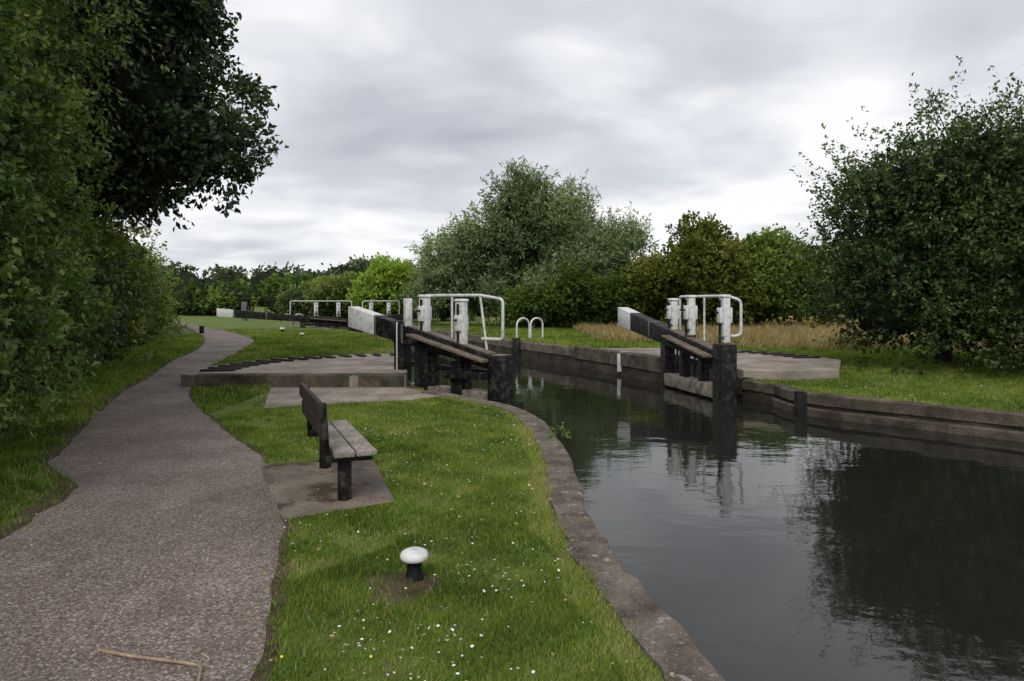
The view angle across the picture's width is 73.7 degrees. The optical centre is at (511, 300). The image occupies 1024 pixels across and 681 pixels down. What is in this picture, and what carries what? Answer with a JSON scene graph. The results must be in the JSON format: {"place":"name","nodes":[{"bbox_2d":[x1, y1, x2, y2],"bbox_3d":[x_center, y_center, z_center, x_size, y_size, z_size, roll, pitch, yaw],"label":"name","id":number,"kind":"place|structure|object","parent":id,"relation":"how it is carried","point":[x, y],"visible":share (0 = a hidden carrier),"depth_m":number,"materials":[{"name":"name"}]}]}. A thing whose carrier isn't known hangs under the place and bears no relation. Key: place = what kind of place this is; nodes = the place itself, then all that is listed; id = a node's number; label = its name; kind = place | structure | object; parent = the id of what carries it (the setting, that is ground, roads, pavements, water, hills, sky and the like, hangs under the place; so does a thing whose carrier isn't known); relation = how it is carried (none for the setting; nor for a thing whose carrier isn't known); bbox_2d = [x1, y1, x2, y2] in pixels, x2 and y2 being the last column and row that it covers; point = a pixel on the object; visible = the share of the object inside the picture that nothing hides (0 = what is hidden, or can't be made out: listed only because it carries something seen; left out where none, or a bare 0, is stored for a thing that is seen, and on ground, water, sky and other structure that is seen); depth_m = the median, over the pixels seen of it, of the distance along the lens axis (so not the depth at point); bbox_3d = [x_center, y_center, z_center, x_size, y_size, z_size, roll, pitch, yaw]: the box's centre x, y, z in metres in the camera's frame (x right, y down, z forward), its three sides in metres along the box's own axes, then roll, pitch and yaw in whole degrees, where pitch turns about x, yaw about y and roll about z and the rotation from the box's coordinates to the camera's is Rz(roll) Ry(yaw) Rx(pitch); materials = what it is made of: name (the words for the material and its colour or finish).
{"place":"outdoors","nodes":[
{"label":"outdoors","id":0,"kind":"place"},
{"bbox_2d":[0,305,1023,680],"bbox_3d":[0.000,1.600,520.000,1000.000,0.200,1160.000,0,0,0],"label":"ground","id":1,"kind":"structure","parent":0,"point":[220,323],"depth_m":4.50,"materials":[{"name":"green plant"}]},
{"bbox_2d":[0,0,127,440],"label":"hedge","id":2,"kind":"object","parent":1,"relation":"on","point":[41,256],"visible":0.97,"depth_m":8.35,"materials":[{"name":"green plant"}]},
{"bbox_2d":[0,0,169,237],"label":"elm tree","id":3,"kind":"object","parent":1,"relation":"on","point":[59,8],"visible":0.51,"depth_m":9.62,"materials":[{"name":"green plant"}]},
{"bbox_2d":[48,146,189,380],"bbox_3d":[-14.624,-0.934,24.675,5.536,5.466,30.366,0,0,-26],"label":"hedge","id":4,"kind":"object","parent":1,"relation":"on","point":[136,275],"visible":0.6,"depth_m":16.74,"materials":[{"name":"green plant"}]},
{"bbox_2d":[0,320,285,680],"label":"towpath","id":5,"kind":"structure","parent":1,"relation":"on","point":[177,583],"depth_m":4.56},
{"bbox_2d":[97,648,209,680],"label":"fallen twig","id":6,"kind":"object","parent":5,"relation":"on","point":[199,666],"visible":1,"depth_m":3.17,"materials":[{"name":"brown wood"}]},
{"bbox_2d":[9,398,684,680],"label":"fallen leaves","id":7,"kind":"object","parent":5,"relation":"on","point":[454,634],"visible":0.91,"depth_m":4.56,"materials":[{"name":"brown plant"}]},
{"bbox_2d":[0,321,295,680],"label":"soil edge","id":8,"kind":"object","parent":1,"relation":"on","point":[39,509],"visible":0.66,"depth_m":5.24,"materials":[{"name":"brown soil"}]},
{"bbox_2d":[19,0,288,232],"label":"broadleaf tree","id":9,"kind":"object","parent":1,"relation":"on","point":[170,133],"visible":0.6,"depth_m":13.58,"materials":[{"name":"green plant"}]},
{"bbox_2d":[199,326,203,332],"bbox_3d":[-14.000,1.375,30.800,0.160,0.450,0.160,0,0,0],"label":"timber post","id":10,"kind":"object","parent":1,"relation":"on","point":[201,329],"visible":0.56,"depth_m":30.72,"materials":[{"name":"black paint"}]},
{"bbox_2d":[241,302,246,319],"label":"wooden post","id":11,"kind":"object","parent":1,"relation":"on","point":[243,306],"visible":0.45,"depth_m":50.85,"materials":[{"name":"grey wood"}]},
{"bbox_2d":[181,354,407,386],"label":"lock platform","id":12,"kind":"structure","parent":1,"relation":"on","point":[371,363],"depth_m":14.89,"materials":[{"name":"concrete"}]},
{"bbox_2d":[200,352,393,371],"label":"brick treads","id":13,"kind":"object","parent":12,"relation":"on","point":[232,366],"visible":0.84,"depth_m":15.85,"materials":[{"name":"grey brick"}]},
{"bbox_2d":[195,373,406,386],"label":"platform kerb","id":14,"kind":"structure","parent":12,"relation":"on","point":[326,379],"depth_m":13.35,"materials":[{"name":"concrete"}]},
{"bbox_2d":[259,460,393,519],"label":"bench paving","id":15,"kind":"structure","parent":1,"relation":"on","point":[294,490],"depth_m":6.15,"materials":[{"name":"grey concrete"}]},
{"bbox_2d":[299,382,376,500],"bbox_3d":[-1.652,1.292,6.343,0.473,0.915,1.570,0,0,-23],"label":"park bench","id":16,"kind":"object","parent":1,"relation":"on","point":[343,444],"visible":0.87,"depth_m":5.80,"materials":[{"name":"black paint"}]},
{"bbox_2d":[292,321,393,355],"bbox_3d":[-11.969,1.606,40.206,1.727,0.288,47.976,0,0,-23],"label":"lockside coping","id":17,"kind":"object","parent":1,"relation":"on","point":[330,329],"visible":0.09,"depth_m":36.02,"materials":[{"name":"stone"}]},
{"bbox_2d":[264,387,440,407],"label":"lockside paving","id":18,"kind":"structure","parent":1,"relation":"on","point":[324,394],"depth_m":12.27,"materials":[{"name":"concrete"}]},
{"bbox_2d":[273,265,476,323],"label":"elder bush","id":19,"kind":"object","parent":1,"relation":"on","point":[334,290],"visible":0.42,"depth_m":51.39,"materials":[{"name":"green plant"}]},
{"bbox_2d":[346,251,422,320],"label":"lime bush","id":20,"kind":"object","parent":1,"relation":"on","point":[384,279],"visible":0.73,"depth_m":44.89,"materials":[{"name":"green plant"}]},
{"bbox_2d":[161,254,629,306],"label":"distant trees","id":21,"kind":"object","parent":1,"relation":"on","point":[226,274],"visible":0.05,"depth_m":155.45,"materials":[{"name":"green plant"}]},
{"bbox_2d":[361,572,443,604],"bbox_3d":[-0.664,1.695,4.030,0.519,0.001,0.460,0,0,0],"label":"soil patch","id":22,"kind":"object","parent":1,"relation":"on","point":[423,588],"visible":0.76,"depth_m":4.04,"materials":[{"name":"brown soil"}]},
{"bbox_2d":[400,547,428,581],"bbox_3d":[-0.595,1.631,4.160,0.174,0.238,0.174,0,0,0],"label":"mooring bollard","id":23,"kind":"object","parent":1,"relation":"on","point":[413,558],"visible":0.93,"depth_m":4.12,"materials":[{"name":"white metal"}]},
{"bbox_2d":[285,418,554,559],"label":"daisies","id":24,"kind":"object","parent":1,"relation":"on","point":[424,483],"visible":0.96,"depth_m":5.62,"materials":[{"name":"white plant"}]},
{"bbox_2d":[392,212,497,324],"bbox_3d":[-3.286,-1.773,39.640,7.133,7.039,5.451,0,0,-33],"label":"willow tree","id":25,"kind":"object","parent":1,"relation":"on","point":[449,270],"visible":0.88,"depth_m":38.15,"materials":[{"name":"green plant"}]},
{"bbox_2d":[324,558,612,680],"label":"daisies","id":26,"kind":"object","parent":1,"relation":"on","point":[452,629],"visible":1,"depth_m":3.42,"materials":[{"name":"white plant"}]},
{"bbox_2d":[431,329,573,355],"bbox_3d":[-7.293,1.607,42.759,0.872,0.287,46.740,0,0,-24],"label":"lockside coping","id":27,"kind":"object","parent":1,"relation":"on","point":[550,348],"visible":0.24,"depth_m":23.90,"materials":[{"name":"stone"}]},
{"bbox_2d":[161,266,855,316],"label":"field hedgerow","id":28,"kind":"object","parent":1,"relation":"on","point":[207,296],"visible":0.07,"depth_m":66.93,"materials":[{"name":"green plant"}]},
{"bbox_2d":[516,317,529,337],"bbox_3d":[0.420,1.223,26.000,0.069,1.153,0.762,0,0,44],"label":"ladder hoop","id":29,"kind":"object","parent":1,"relation":"on","point":[519,319],"visible":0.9,"depth_m":25.96,"materials":[{"name":"white paint"}]},
{"bbox_2d":[530,317,542,338],"bbox_3d":[0.950,1.223,26.300,0.069,1.153,0.762,0,0,44],"label":"ladder hoop","id":30,"kind":"object","parent":1,"relation":"on","point":[540,319],"visible":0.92,"depth_m":26.11,"materials":[{"name":"white paint"}]},
{"bbox_2d":[443,155,663,326],"bbox_3d":[2.504,-3.094,38.161,12.905,9.849,7.481,0,0,0],"label":"willow tree","id":31,"kind":"object","parent":1,"relation":"on","point":[538,237],"visible":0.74,"depth_m":37.25,"materials":[{"name":"green plant"}]},
{"bbox_2d":[420,390,724,680],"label":"canal coping","id":32,"kind":"object","parent":1,"relation":"on","point":[661,633],"visible":0.73,"depth_m":4.15,"materials":[{"name":"grey stone"}]},
{"bbox_2d":[545,422,570,439],"bbox_3d":[0.562,1.589,8.314,0.326,0.196,0.435,0,0,0],"label":"bankside weed","id":33,"kind":"object","parent":32,"relation":"on","point":[562,427],"visible":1,"depth_m":8.27,"materials":[{"name":"green plant"}]},
{"bbox_2d":[490,260,666,328],"bbox_3d":[3.663,-0.118,35.358,9.617,3.902,4.329,0,0,0],"label":"thorn bush","id":34,"kind":"object","parent":1,"relation":"on","point":[569,302],"visible":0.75,"depth_m":34.80,"materials":[{"name":"green plant"}]},
{"bbox_2d":[574,346,751,394],"bbox_3d":[3.762,1.706,17.903,0.817,0.548,7.675,0,0,-22],"label":"lockside coping","id":35,"kind":"object","parent":1,"relation":"on","point":[640,361],"visible":0.61,"depth_m":18.49,"materials":[{"name":"concrete"}]},
{"bbox_2d":[617,354,621,371],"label":"wall paint mark","id":36,"kind":"structure","parent":35,"relation":"attached to","point":[619,367],"depth_m":18.91,"materials":[{"name":"white paint"}]},
{"bbox_2d":[620,210,771,328],"bbox_3d":[9.029,-1.370,33.871,7.636,6.492,5.106,0,0,0],"label":"maple tree","id":37,"kind":"object","parent":1,"relation":"on","point":[696,260],"visible":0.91,"depth_m":33.14,"materials":[{"name":"green plant"}]},
{"bbox_2d":[601,348,840,380],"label":"lock platform","id":38,"kind":"structure","parent":1,"relation":"on","point":[760,366],"depth_m":15.12,"materials":[{"name":"concrete"}]},
{"bbox_2d":[737,350,819,357],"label":"brick treads","id":39,"kind":"object","parent":38,"relation":"on","point":[793,355],"visible":0.48,"depth_m":18.23,"materials":[{"name":"grey brick"}]},
{"bbox_2d":[712,223,856,326],"bbox_3d":[13.272,-1.249,34.659,8.170,5.532,4.992,0,0,0],"label":"tree","id":40,"kind":"object","parent":1,"relation":"on","point":[766,245],"visible":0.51,"depth_m":33.48,"materials":[{"name":"green plant"}]},
{"bbox_2d":[757,56,1023,377],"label":"hawthorn tree","id":41,"kind":"object","parent":1,"relation":"on","point":[905,263],"visible":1,"depth_m":15.25,"materials":[{"name":"green plant"}]},
{"bbox_2d":[100,0,1023,278],"label":"sky","id":42,"kind":"structure","parent":0,"point":[391,115],"materials":[{"name":"grey"}]},
{"bbox_2d":[306,323,1023,680],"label":"canal water","id":43,"kind":"structure","parent":0,"point":[754,541],"depth_m":6.28,"materials":[{"name":"black liquid"}]},
{"bbox_2d":[217,301,354,331],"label":"lock gate","id":44,"kind":"structure","parent":43,"relation":"in","point":[315,319],"depth_m":37.06,"materials":[{"name":"black paint"}]},
{"bbox_2d":[355,301,454,336],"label":"lock gate","id":45,"kind":"structure","parent":43,"relation":"in","point":[399,316],"depth_m":38.88,"materials":[{"name":"black paint"}]},
{"bbox_2d":[348,294,512,405],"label":"lock gate","id":46,"kind":"structure","parent":43,"relation":"in","point":[428,344],"depth_m":13.73,"materials":[{"name":"black paint"}]},
{"bbox_2d":[512,338,519,358],"bbox_3d":[0.150,2.125,24.550,0.280,1.550,0.280,0,0,0],"label":"wall fender post","id":47,"kind":"object","parent":43,"relation":"in","point":[516,348],"depth_m":24.41,"materials":[{"name":"black paint"}]},
{"bbox_2d":[618,294,741,402],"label":"lock gate","id":48,"kind":"structure","parent":43,"relation":"in","point":[720,358],"depth_m":15.31,"materials":[{"name":"black paint"}]},
{"bbox_2d":[794,390,806,415],"bbox_3d":[5.220,2.270,12.350,0.170,1.260,0.170,0,0,0],"label":"mooring post","id":49,"kind":"object","parent":43,"relation":"in","point":[800,402],"visible":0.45,"depth_m":12.27,"materials":[{"name":"black paint"}]},
{"bbox_2d":[771,397,1023,441],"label":"bank ledge","id":50,"kind":"object","parent":43,"relation":"in","point":[995,433],"visible":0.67,"depth_m":11.10,"materials":[{"name":"concrete"}]},
{"bbox_2d":[306,322,1023,430],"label":"canal wall","id":51,"kind":"structure","parent":0,"point":[653,376],"depth_m":17.82,"materials":[{"name":"grey concrete"}]},
{"bbox_2d":[742,379,1023,426],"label":"canal coping","id":52,"kind":"object","parent":51,"relation":"on","point":[992,416],"visible":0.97,"depth_m":11.28,"materials":[{"name":"grey concrete"}]},
{"bbox_2d":[571,317,1021,349],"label":"dry grass","id":53,"kind":"structure","parent":0,"point":[796,334],"depth_m":25.23,"materials":[{"name":"beige plant"}]}
]}

